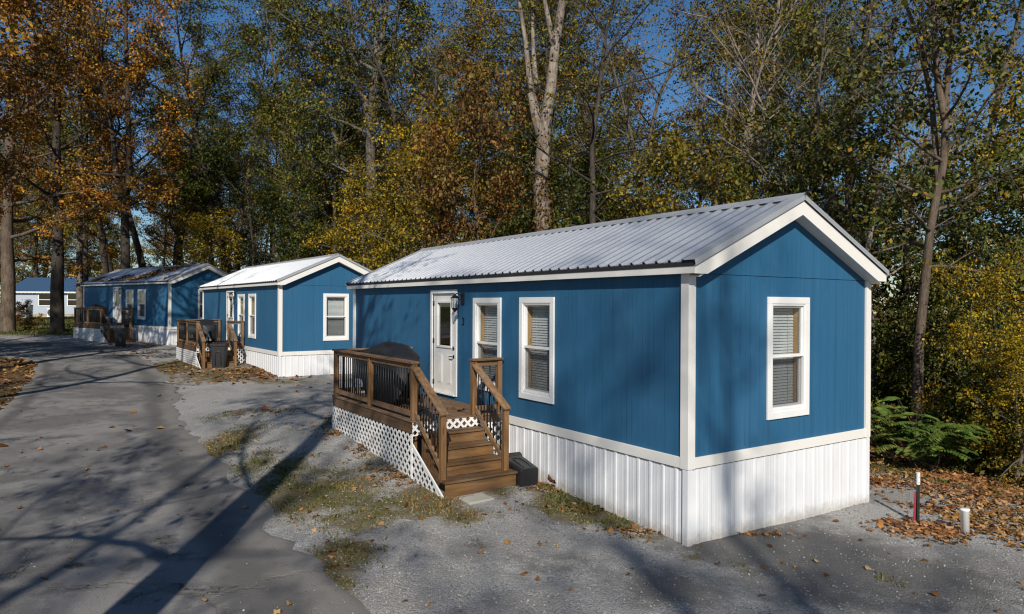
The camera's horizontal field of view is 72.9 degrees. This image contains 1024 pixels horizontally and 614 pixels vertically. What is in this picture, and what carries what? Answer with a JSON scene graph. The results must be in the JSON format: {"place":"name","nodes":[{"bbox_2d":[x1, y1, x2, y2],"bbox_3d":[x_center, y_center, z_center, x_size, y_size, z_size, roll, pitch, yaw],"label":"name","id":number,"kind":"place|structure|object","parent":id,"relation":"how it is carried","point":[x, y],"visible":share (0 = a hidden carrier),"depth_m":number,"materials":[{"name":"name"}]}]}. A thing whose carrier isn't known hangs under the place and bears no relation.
{"place":"outdoors","nodes":[
{"label":"outdoors","id":0,"kind":"place"},
{"bbox_2d":[0,316,82,335],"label":"lawn grass","id":1,"kind":"structure","parent":0,"point":[46,323],"depth_m":48.42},
{"bbox_2d":[0,339,370,613],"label":"road","id":2,"kind":"structure","parent":0,"point":[86,400],"depth_m":9.70,"materials":[{"name":"asphalt"}]},
{"bbox_2d":[0,314,1023,613],"bbox_3d":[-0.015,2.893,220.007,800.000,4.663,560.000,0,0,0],"label":"ground","id":3,"kind":"structure","parent":0,"point":[200,400],"depth_m":8.76,"materials":[{"name":"gravel"}]},
{"bbox_2d":[0,104,66,276],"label":"forest tree","id":4,"kind":"object","parent":3,"relation":"on","point":[20,229],"visible":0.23,"depth_m":59.59,"materials":[{"name":"brown plant"}]},
{"bbox_2d":[0,0,86,162],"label":"forest tree","id":5,"kind":"object","parent":3,"relation":"on","point":[19,116],"visible":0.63,"depth_m":30.02,"materials":[{"name":"brown plant"}]},
{"bbox_2d":[0,0,103,111],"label":"forest tree","id":6,"kind":"object","parent":3,"relation":"on","point":[6,14],"visible":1,"depth_m":22.01,"materials":[{"name":"brown plant"}]},
{"bbox_2d":[1,102,106,277],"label":"forest tree","id":7,"kind":"object","parent":3,"relation":"on","point":[35,267],"visible":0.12,"depth_m":83.90,"materials":[{"name":"brown plant"}]},
{"bbox_2d":[0,1,108,234],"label":"forest tree","id":8,"kind":"object","parent":3,"relation":"on","point":[55,85],"visible":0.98,"depth_m":27.15,"materials":[{"name":"brown plant"}]},
{"bbox_2d":[16,277,92,316],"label":"white house","id":9,"kind":"structure","parent":3,"relation":"on","point":[36,291],"depth_m":74.08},
{"bbox_2d":[0,0,146,331],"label":"oak tree","id":10,"kind":"object","parent":3,"relation":"on","point":[8,301],"visible":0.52,"depth_m":44.79,"materials":[{"name":"brown plant"}]},
{"bbox_2d":[0,0,150,331],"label":"oak tree","id":11,"kind":"object","parent":3,"relation":"on","point":[57,316],"visible":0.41,"depth_m":45.77,"materials":[{"name":"orange plant"}]},
{"bbox_2d":[0,2,155,274],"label":"forest tree","id":12,"kind":"object","parent":3,"relation":"on","point":[105,267],"visible":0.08,"depth_m":62.01,"materials":[{"name":"orange plant"}]},
{"bbox_2d":[15,87,142,271],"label":"forest tree","id":13,"kind":"object","parent":3,"relation":"on","point":[93,226],"visible":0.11,"depth_m":77.05,"materials":[{"name":"brown plant"}]},
{"bbox_2d":[31,1,137,281],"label":"slim tree","id":14,"kind":"object","parent":3,"relation":"on","point":[85,274],"visible":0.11,"depth_m":55.85,"materials":[{"name":"orange plant"}]},
{"bbox_2d":[26,0,146,323],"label":"slim tree","id":15,"kind":"object","parent":3,"relation":"on","point":[79,291],"visible":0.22,"depth_m":49.84,"materials":[{"name":"orange plant"}]},
{"bbox_2d":[22,1,182,267],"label":"forest tree","id":16,"kind":"object","parent":3,"relation":"on","point":[138,248],"visible":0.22,"depth_m":56.57,"materials":[{"name":"orange plant"}]},
{"bbox_2d":[73,307,133,342],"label":"deck","id":17,"kind":"structure","parent":3,"relation":"on","point":[107,327],"depth_m":39.11,"materials":[{"name":"brown wood"}]},
{"bbox_2d":[10,0,226,268],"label":"forked tree","id":18,"kind":"object","parent":3,"relation":"on","point":[143,63],"visible":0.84,"depth_m":45.57,"materials":[{"name":"green plant"}]},
{"bbox_2d":[88,212,158,273],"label":"forest tree","id":19,"kind":"object","parent":3,"relation":"on","point":[116,236],"visible":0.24,"depth_m":81.67,"materials":[{"name":"green plant"}]},
{"bbox_2d":[80,263,228,344],"bbox_3d":[-21.636,0.193,42.354,11.985,5.343,4.558,0,0,38],"label":"cabin","id":20,"kind":"object","parent":3,"relation":"on","point":[159,304],"visible":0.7,"depth_m":38.75,"materials":[{"name":"blue"}]},
{"bbox_2d":[102,11,254,265],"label":"forest tree","id":21,"kind":"object","parent":3,"relation":"on","point":[152,232],"visible":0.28,"depth_m":61.90,"materials":[{"name":"green plant"}]},
{"bbox_2d":[88,0,277,273],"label":"forest tree","id":22,"kind":"object","parent":3,"relation":"on","point":[196,181],"visible":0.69,"depth_m":50.18,"materials":[{"name":"green plant"}]},
{"bbox_2d":[124,65,266,271],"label":"forest tree","id":23,"kind":"object","parent":3,"relation":"on","point":[188,132],"visible":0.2,"depth_m":62.63,"materials":[{"name":"green plant"}]},
{"bbox_2d":[161,203,248,273],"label":"understory tree","id":24,"kind":"object","parent":3,"relation":"on","point":[201,254],"visible":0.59,"depth_m":49.76,"materials":[{"name":"green plant"}]},
{"bbox_2d":[176,319,243,368],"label":"deck","id":25,"kind":"structure","parent":3,"relation":"on","point":[189,331],"depth_m":27.10,"materials":[{"name":"brown wood"}]},
{"bbox_2d":[159,1,303,271],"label":"forest tree","id":26,"kind":"object","parent":3,"relation":"on","point":[237,267],"visible":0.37,"depth_m":57.63,"materials":[{"name":"green plant"}]},
{"bbox_2d":[201,94,277,266],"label":"forest tree","id":27,"kind":"object","parent":3,"relation":"on","point":[251,229],"visible":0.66,"depth_m":53.63,"materials":[{"name":"green plant"}]},
{"bbox_2d":[207,71,314,265],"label":"forest tree","id":28,"kind":"object","parent":3,"relation":"on","point":[250,242],"visible":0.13,"depth_m":65.13,"materials":[{"name":"green plant"}]},
{"bbox_2d":[201,84,325,262],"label":"forest tree","id":29,"kind":"object","parent":3,"relation":"on","point":[237,201],"visible":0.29,"depth_m":56.46,"materials":[{"name":"green plant"}]},
{"bbox_2d":[199,253,370,376],"bbox_3d":[-9.823,0.695,29.869,4.558,5.343,11.985,0,0,-36],"label":"cabin","id":30,"kind":"object","parent":3,"relation":"on","point":[296,316],"visible":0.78,"depth_m":25.20,"materials":[{"name":"blue"}]},
{"bbox_2d":[323,293,348,340],"bbox_3d":[-6.469,0.365,25.327,0.970,1.709,0.245,0,0,-36],"label":"window","id":31,"kind":"structure","parent":30,"relation":"in","point":[339,334],"depth_m":25.36,"materials":[{"name":"white plastic"}]},
{"bbox_2d":[233,145,352,265],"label":"understory tree","id":32,"kind":"object","parent":3,"relation":"on","point":[285,212],"visible":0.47,"depth_m":45.34,"materials":[{"name":"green plant"}]},
{"bbox_2d":[212,0,380,258],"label":"forest tree","id":33,"kind":"object","parent":3,"relation":"on","point":[251,36],"visible":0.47,"depth_m":52.46,"materials":[{"name":"green plant"}]},
{"bbox_2d":[235,46,395,255],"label":"forest tree","id":34,"kind":"object","parent":3,"relation":"on","point":[332,180],"visible":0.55,"depth_m":45.16,"materials":[{"name":"green plant"}]},
{"bbox_2d":[275,173,362,264],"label":"forest tree","id":35,"kind":"object","parent":3,"relation":"on","point":[317,217],"visible":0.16,"depth_m":48.01,"materials":[{"name":"green plant"}]},
{"bbox_2d":[250,7,392,254],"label":"forest tree","id":36,"kind":"object","parent":3,"relation":"on","point":[325,196],"visible":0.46,"depth_m":46.87,"materials":[{"name":"green plant"}]},
{"bbox_2d":[209,0,450,266],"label":"spreading tree","id":37,"kind":"object","parent":3,"relation":"on","point":[376,75],"visible":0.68,"depth_m":43.32,"materials":[{"name":"green plant"}]},
{"bbox_2d":[249,0,420,266],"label":"forest tree","id":38,"kind":"object","parent":3,"relation":"on","point":[292,62],"visible":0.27,"depth_m":47.53,"materials":[{"name":"green plant"}]},
{"bbox_2d":[272,27,410,252],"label":"forest tree","id":39,"kind":"object","parent":3,"relation":"on","point":[338,88],"visible":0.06,"depth_m":55.09,"materials":[{"name":"green plant"}]},
{"bbox_2d":[294,156,399,268],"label":"understory tree","id":40,"kind":"object","parent":3,"relation":"on","point":[330,235],"visible":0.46,"depth_m":37.35,"materials":[{"name":"yellow plant"}]},
{"bbox_2d":[168,407,529,548],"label":"dry grass","id":41,"kind":"structure","parent":3,"relation":"on","point":[237,441],"depth_m":10.72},
{"bbox_2d":[289,0,472,256],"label":"forest tree","id":42,"kind":"object","parent":3,"relation":"on","point":[390,104],"visible":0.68,"depth_m":35.89,"materials":[{"name":"green plant"}]},
{"bbox_2d":[326,81,474,270],"bbox_3d":[-4.494,-3.978,33.597,8.049,13.913,8.156,0,0,30],"label":"understory tree","id":43,"kind":"object","parent":3,"relation":"on","point":[402,160],"visible":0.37,"depth_m":32.66,"materials":[{"name":"yellow plant"}]},
{"bbox_2d":[341,25,484,259],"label":"forest tree","id":44,"kind":"object","parent":3,"relation":"on","point":[409,78],"visible":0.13,"depth_m":46.43,"materials":[{"name":"green plant"}]},
{"bbox_2d":[343,0,489,252],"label":"forest tree","id":45,"kind":"object","parent":3,"relation":"on","point":[440,86],"visible":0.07,"depth_m":54.93,"materials":[{"name":"green plant"}]},
{"bbox_2d":[332,347,517,497],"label":"deck","id":46,"kind":"structure","parent":3,"relation":"on","point":[445,452],"depth_m":11.51,"materials":[{"name":"brown wood"}]},
{"bbox_2d":[359,341,420,402],"bbox_3d":[-2.471,1.251,13.655,0.724,1.169,2.140,0,0,-34],"label":"covered grill","id":47,"kind":"object","parent":46,"relation":"on","point":[395,350],"visible":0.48,"depth_m":13.01,"materials":[{"name":"black fabric"}]},
{"bbox_2d":[360,1,498,252],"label":"bare tree","id":48,"kind":"object","parent":3,"relation":"on","point":[434,93],"visible":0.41,"depth_m":34.63,"materials":[{"name":"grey plant"}]},
{"bbox_2d":[346,0,527,241],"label":"forest tree","id":49,"kind":"object","parent":3,"relation":"on","point":[425,79],"visible":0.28,"depth_m":41.94,"materials":[{"name":"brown plant"}]},
{"bbox_2d":[370,140,532,256],"bbox_3d":[-2.351,-1.909,31.213,7.249,10.676,7.060,0,0,36],"label":"understory tree","id":50,"kind":"object","parent":3,"relation":"on","point":[462,199],"visible":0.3,"depth_m":29.98,"materials":[{"name":"yellow plant"}]},
{"bbox_2d":[397,43,577,247],"bbox_3d":[-1.000,-3.254,28.837,7.733,14.031,7.940,0,0,-26],"label":"understory tree","id":51,"kind":"object","parent":3,"relation":"on","point":[443,180],"visible":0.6,"depth_m":27.71,"materials":[{"name":"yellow plant"}]},
{"bbox_2d":[405,0,573,238],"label":"forest tree","id":52,"kind":"object","parent":3,"relation":"on","point":[515,60],"visible":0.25,"depth_m":35.90,"materials":[{"name":"green plant"}]},
{"bbox_2d":[0,416,1023,613],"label":"leaf litter","id":53,"kind":"object","parent":3,"relation":"on","point":[948,531],"visible":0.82,"depth_m":10.70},
{"bbox_2d":[0,350,1023,483],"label":"leaf litter","id":54,"kind":"object","parent":3,"relation":"on","point":[901,458],"visible":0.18,"depth_m":19.31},
{"bbox_2d":[0,57,1023,407],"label":"woods","id":55,"kind":"object","parent":3,"relation":"on","point":[1002,121],"depth_m":31.04,"materials":[{"name":"green plant"}]},
{"bbox_2d":[423,1,613,238],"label":"forest tree","id":56,"kind":"object","parent":3,"relation":"on","point":[474,43],"visible":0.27,"depth_m":38.03,"materials":[{"name":"plant"}]},
{"bbox_2d":[411,0,627,237],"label":"forest tree","id":57,"kind":"object","parent":3,"relation":"on","point":[571,31],"visible":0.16,"depth_m":42.70,"materials":[{"name":"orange plant"}]},
{"bbox_2d":[467,0,573,232],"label":"sycamore tree","id":58,"kind":"object","parent":3,"relation":"on","point":[541,179],"visible":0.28,"depth_m":25.84,"materials":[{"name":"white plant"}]},
{"bbox_2d":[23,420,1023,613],"bbox_3d":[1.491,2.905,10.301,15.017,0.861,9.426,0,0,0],"label":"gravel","id":59,"kind":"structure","parent":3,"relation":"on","point":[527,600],"depth_m":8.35,"materials":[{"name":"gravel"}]},
{"bbox_2d":[509,452,537,486],"bbox_3d":[0.103,2.706,11.332,0.462,0.482,0.703,0,4,-30],"label":"trash can","id":60,"kind":"object","parent":3,"relation":"on","point":[527,473],"visible":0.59,"depth_m":11.07,"materials":[{"name":"black plastic"}]},
{"bbox_2d":[412,0,641,228],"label":"forest tree","id":61,"kind":"object","parent":3,"relation":"on","point":[546,55],"visible":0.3,"depth_m":33.44,"materials":[{"name":"green plant"}]},
{"bbox_2d":[484,100,633,238],"bbox_3d":[1.818,-2.461,27.650,6.990,11.926,6.899,0,0,44],"label":"understory tree","id":62,"kind":"object","parent":3,"relation":"on","point":[576,219],"visible":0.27,"depth_m":27.17,"materials":[{"name":"yellow plant"}]},
{"bbox_2d":[496,20,636,227],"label":"forest tree","id":63,"kind":"object","parent":3,"relation":"on","point":[603,109],"visible":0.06,"depth_m":56.65,"materials":[{"name":"green plant"}]},
{"bbox_2d":[484,0,670,236],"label":"forest tree","id":64,"kind":"object","parent":3,"relation":"on","point":[589,77],"visible":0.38,"depth_m":28.23,"materials":[{"name":"green plant"}]},
{"bbox_2d":[445,0,714,228],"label":"forest tree","id":65,"kind":"object","parent":3,"relation":"on","point":[593,209],"visible":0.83,"depth_m":25.57,"materials":[{"name":"green plant"}]},
{"bbox_2d":[176,407,1023,593],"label":"green grass","id":66,"kind":"structure","parent":3,"relation":"on","point":[554,507],"depth_m":10.16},
{"bbox_2d":[490,0,712,223],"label":"forest tree","id":67,"kind":"object","parent":3,"relation":"on","point":[622,65],"visible":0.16,"depth_m":42.39,"materials":[{"name":"green plant"}]},
{"bbox_2d":[560,177,668,223],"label":"forest tree","id":68,"kind":"object","parent":3,"relation":"on","point":[600,216],"visible":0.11,"depth_m":29.47,"materials":[{"name":"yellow plant"}]},
{"bbox_2d":[345,192,888,546],"bbox_3d":[0.716,1.044,14.626,4.558,5.343,11.985,0,0,-34],"label":"cabin","id":69,"kind":"object","parent":3,"relation":"on","point":[688,377],"visible":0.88,"depth_m":10.12,"materials":[{"name":"blue"}]},
{"bbox_2d":[430,289,457,396],"bbox_3d":[-1.378,0.709,14.130,0.145,2.120,1.120,0,0,-34],"label":"door","id":70,"kind":"structure","parent":69,"relation":"in","point":[444,382],"depth_m":14.16,"materials":[{"name":"white plastic"}]},
{"bbox_2d":[472,298,501,390],"bbox_3d":[-0.377,0.686,12.785,0.245,1.709,0.970,0,0,-34],"label":"window","id":71,"kind":"structure","parent":69,"relation":"in","point":[481,322],"depth_m":12.97,"materials":[{"name":"white plastic"}]},
{"bbox_2d":[519,297,554,403],"bbox_3d":[0.487,0.693,11.488,0.245,1.709,0.975,0,0,-34],"label":"window","id":72,"kind":"structure","parent":69,"relation":"in","point":[531,387],"depth_m":11.64,"materials":[{"name":"white plastic"}]},
{"bbox_2d":[766,297,809,419],"bbox_3d":[3.876,0.714,9.947,0.970,1.709,0.245,0,0,-34],"label":"window","id":73,"kind":"structure","parent":69,"relation":"in","point":[792,332],"depth_m":10.06,"materials":[{"name":"white plastic"}]},
{"bbox_2d":[541,0,709,221],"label":"bare tree","id":74,"kind":"object","parent":3,"relation":"on","point":[629,134],"visible":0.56,"depth_m":26.51,"materials":[{"name":"grey plant"}]},
{"bbox_2d":[552,0,750,217],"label":"forest tree","id":75,"kind":"object","parent":3,"relation":"on","point":[654,117],"visible":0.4,"depth_m":34.55,"materials":[{"name":"green plant"}]},
{"bbox_2d":[611,105,779,217],"bbox_3d":[5.609,-1.530,24.280,7.594,11.184,7.397,0,0,-42],"label":"understory tree","id":76,"kind":"object","parent":3,"relation":"on","point":[674,168],"visible":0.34,"depth_m":23.21,"materials":[{"name":"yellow plant"}]},
{"bbox_2d":[641,68,767,212],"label":"forest tree","id":77,"kind":"object","parent":3,"relation":"on","point":[659,125],"visible":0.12,"depth_m":57.01,"materials":[{"name":"green plant"}]},
{"bbox_2d":[623,0,798,210],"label":"forest tree","id":78,"kind":"object","parent":3,"relation":"on","point":[700,35],"visible":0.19,"depth_m":46.73,"materials":[{"name":"green plant"}]},
{"bbox_2d":[644,99,864,214],"bbox_3d":[8.479,-1.170,23.744,6.724,11.184,6.904,0,0,-45],"label":"understory tree","id":79,"kind":"object","parent":3,"relation":"on","point":[780,148],"visible":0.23,"depth_m":22.26,"materials":[{"name":"green plant"}]},
{"bbox_2d":[622,0,896,197],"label":"pale tree","id":80,"kind":"object","parent":3,"relation":"on","point":[756,28],"visible":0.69,"depth_m":30.76,"materials":[{"name":"green plant"}]},
{"bbox_2d":[667,0,861,206],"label":"bare tree","id":81,"kind":"object","parent":3,"relation":"on","point":[751,101],"visible":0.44,"depth_m":25.11,"materials":[{"name":"brown plant"}]},
{"bbox_2d":[692,0,890,228],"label":"bare tree","id":82,"kind":"object","parent":3,"relation":"on","point":[763,108],"visible":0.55,"depth_m":22.50,"materials":[{"name":"brown plant"}]},
{"bbox_2d":[717,0,886,209],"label":"forest tree","id":83,"kind":"object","parent":3,"relation":"on","point":[796,94],"visible":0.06,"depth_m":51.86,"materials":[{"name":"green plant"}]},
{"bbox_2d":[722,0,912,291],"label":"bare tree","id":84,"kind":"object","parent":3,"relation":"on","point":[817,95],"visible":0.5,"depth_m":22.71,"materials":[{"name":"brown plant"}]},
{"bbox_2d":[703,0,950,268],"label":"forest tree","id":85,"kind":"object","parent":3,"relation":"on","point":[743,11],"visible":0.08,"depth_m":39.16,"materials":[{"name":"green plant"}]},
{"bbox_2d":[748,0,957,263],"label":"forest tree","id":86,"kind":"object","parent":3,"relation":"on","point":[811,71],"visible":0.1,"depth_m":47.40,"materials":[{"name":"green plant"}]},
{"bbox_2d":[757,43,976,430],"bbox_3d":[11.288,-2.122,23.439,7.767,13.251,7.666,0,0,-24],"label":"understory tree","id":87,"kind":"object","parent":3,"relation":"on","point":[830,158],"visible":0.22,"depth_m":22.36,"materials":[{"name":"green plant"}]},
{"bbox_2d":[758,0,982,233],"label":"dark tree","id":88,"kind":"object","parent":3,"relation":"on","point":[865,31],"visible":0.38,"depth_m":26.83,"materials":[{"name":"green plant"}]},
{"bbox_2d":[770,0,992,432],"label":"bare tree","id":89,"kind":"object","parent":3,"relation":"on","point":[870,236],"visible":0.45,"depth_m":21.60,"materials":[{"name":"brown plant"}]},
{"bbox_2d":[870,397,905,449],"bbox_3d":[8.454,2.889,16.395,1.778,1.956,1.823,0,0,44],"label":"shrub","id":90,"kind":"object","parent":3,"relation":"on","point":[881,441],"visible":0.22,"depth_m":16.14,"materials":[{"name":"green plant"}]},
{"bbox_2d":[783,0,1023,452],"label":"grey tree","id":91,"kind":"object","parent":3,"relation":"on","point":[941,90],"visible":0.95,"depth_m":16.91,"materials":[{"name":"brown plant"}]},
{"bbox_2d":[822,164,988,428],"bbox_3d":[12.691,-0.131,23.724,6.724,10.168,6.904,0,0,27],"label":"understory tree","id":92,"kind":"object","parent":3,"relation":"on","point":[946,215],"visible":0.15,"depth_m":22.67,"materials":[{"name":"green plant"}]},
{"bbox_2d":[793,0,1017,430],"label":"bare tree","id":93,"kind":"object","parent":3,"relation":"on","point":[900,156],"visible":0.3,"depth_m":23.53,"materials":[{"name":"brown plant"}]},
{"bbox_2d":[870,309,951,441],"bbox_3d":[10.978,2.245,20.005,3.391,4.385,3.630,0,0,39],"label":"shrub","id":94,"kind":"object","parent":3,"relation":"on","point":[885,357],"visible":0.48,"depth_m":19.46,"materials":[{"name":"green plant"}]},
{"bbox_2d":[870,396,992,472],"bbox_3d":[7.929,2.551,13.469,2.118,1.369,2.299,0,0,-43],"label":"sumac shrub","id":95,"kind":"object","parent":3,"relation":"on","point":[964,433],"visible":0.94,"depth_m":13.15,"materials":[{"name":"green plant"}]},
{"bbox_2d":[865,0,1023,387],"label":"forest tree","id":96,"kind":"object","parent":3,"relation":"on","point":[999,101],"visible":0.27,"depth_m":32.89,"materials":[{"name":"green plant"}]},
{"bbox_2d":[887,312,1005,446],"bbox_3d":[12.892,2.469,20.518,3.700,4.784,3.960,0,0,14],"label":"shrub","id":97,"kind":"object","parent":3,"relation":"on","point":[927,377],"visible":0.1,"depth_m":20.47,"materials":[{"name":"yellow plant"}]},
{"bbox_2d":[873,78,1023,419],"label":"understory tree","id":98,"kind":"object","parent":3,"relation":"on","point":[979,196],"visible":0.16,"depth_m":22.50,"materials":[{"name":"green plant"}]},
{"bbox_2d":[885,217,1023,461],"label":"understory tree","id":99,"kind":"object","parent":3,"relation":"on","point":[957,310],"visible":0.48,"depth_m":17.38,"materials":[{"name":"green plant"}]},
{"bbox_2d":[906,414,1016,466],"bbox_3d":[9.386,2.804,14.245,2.173,1.300,1.889,0,0,-20],"label":"sumac shrub","id":100,"kind":"object","parent":3,"relation":"on","point":[936,422],"visible":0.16,"depth_m":14.11,"materials":[{"name":"green plant"}]},
{"bbox_2d":[903,246,1023,471],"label":"maple sapling","id":101,"kind":"object","parent":3,"relation":"on","point":[982,290],"visible":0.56,"depth_m":14.66,"materials":[{"name":"yellow plant"}]},
{"bbox_2d":[917,356,1023,472],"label":"shrub","id":102,"kind":"object","parent":3,"relation":"on","point":[965,372],"visible":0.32,"depth_m":13.97,"materials":[{"name":"green plant"}]},
{"bbox_2d":[923,315,1023,459],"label":"shrub","id":103,"kind":"object","parent":3,"relation":"on","point":[948,371],"visible":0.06,"depth_m":18.92,"materials":[{"name":"yellow plant"}]},
{"bbox_2d":[928,110,1023,385],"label":"understory tree","id":104,"kind":"object","parent":3,"relation":"on","point":[1005,206],"visible":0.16,"depth_m":19.79,"materials":[{"name":"yellow plant"}]},
{"bbox_2d":[937,410,1023,479],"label":"shrub","id":105,"kind":"object","parent":3,"relation":"on","point":[999,461],"visible":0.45,"depth_m":13.17,"materials":[{"name":"green plant"}]},
{"bbox_2d":[944,358,1023,480],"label":"shrub","id":106,"kind":"object","parent":3,"relation":"on","point":[994,415],"visible":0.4,"depth_m":13.19,"materials":[{"name":"green plant"}]},
{"bbox_2d":[950,301,1023,492],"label":"maple sapling","id":107,"kind":"object","parent":3,"relation":"on","point":[1013,356],"visible":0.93,"depth_m":12.73,"materials":[{"name":"yellow plant"}]},
{"bbox_2d":[0,0,1023,313],"label":"sky","id":108,"kind":"structure","parent":0,"point":[664,50],"materials":[{"name":"blue"}]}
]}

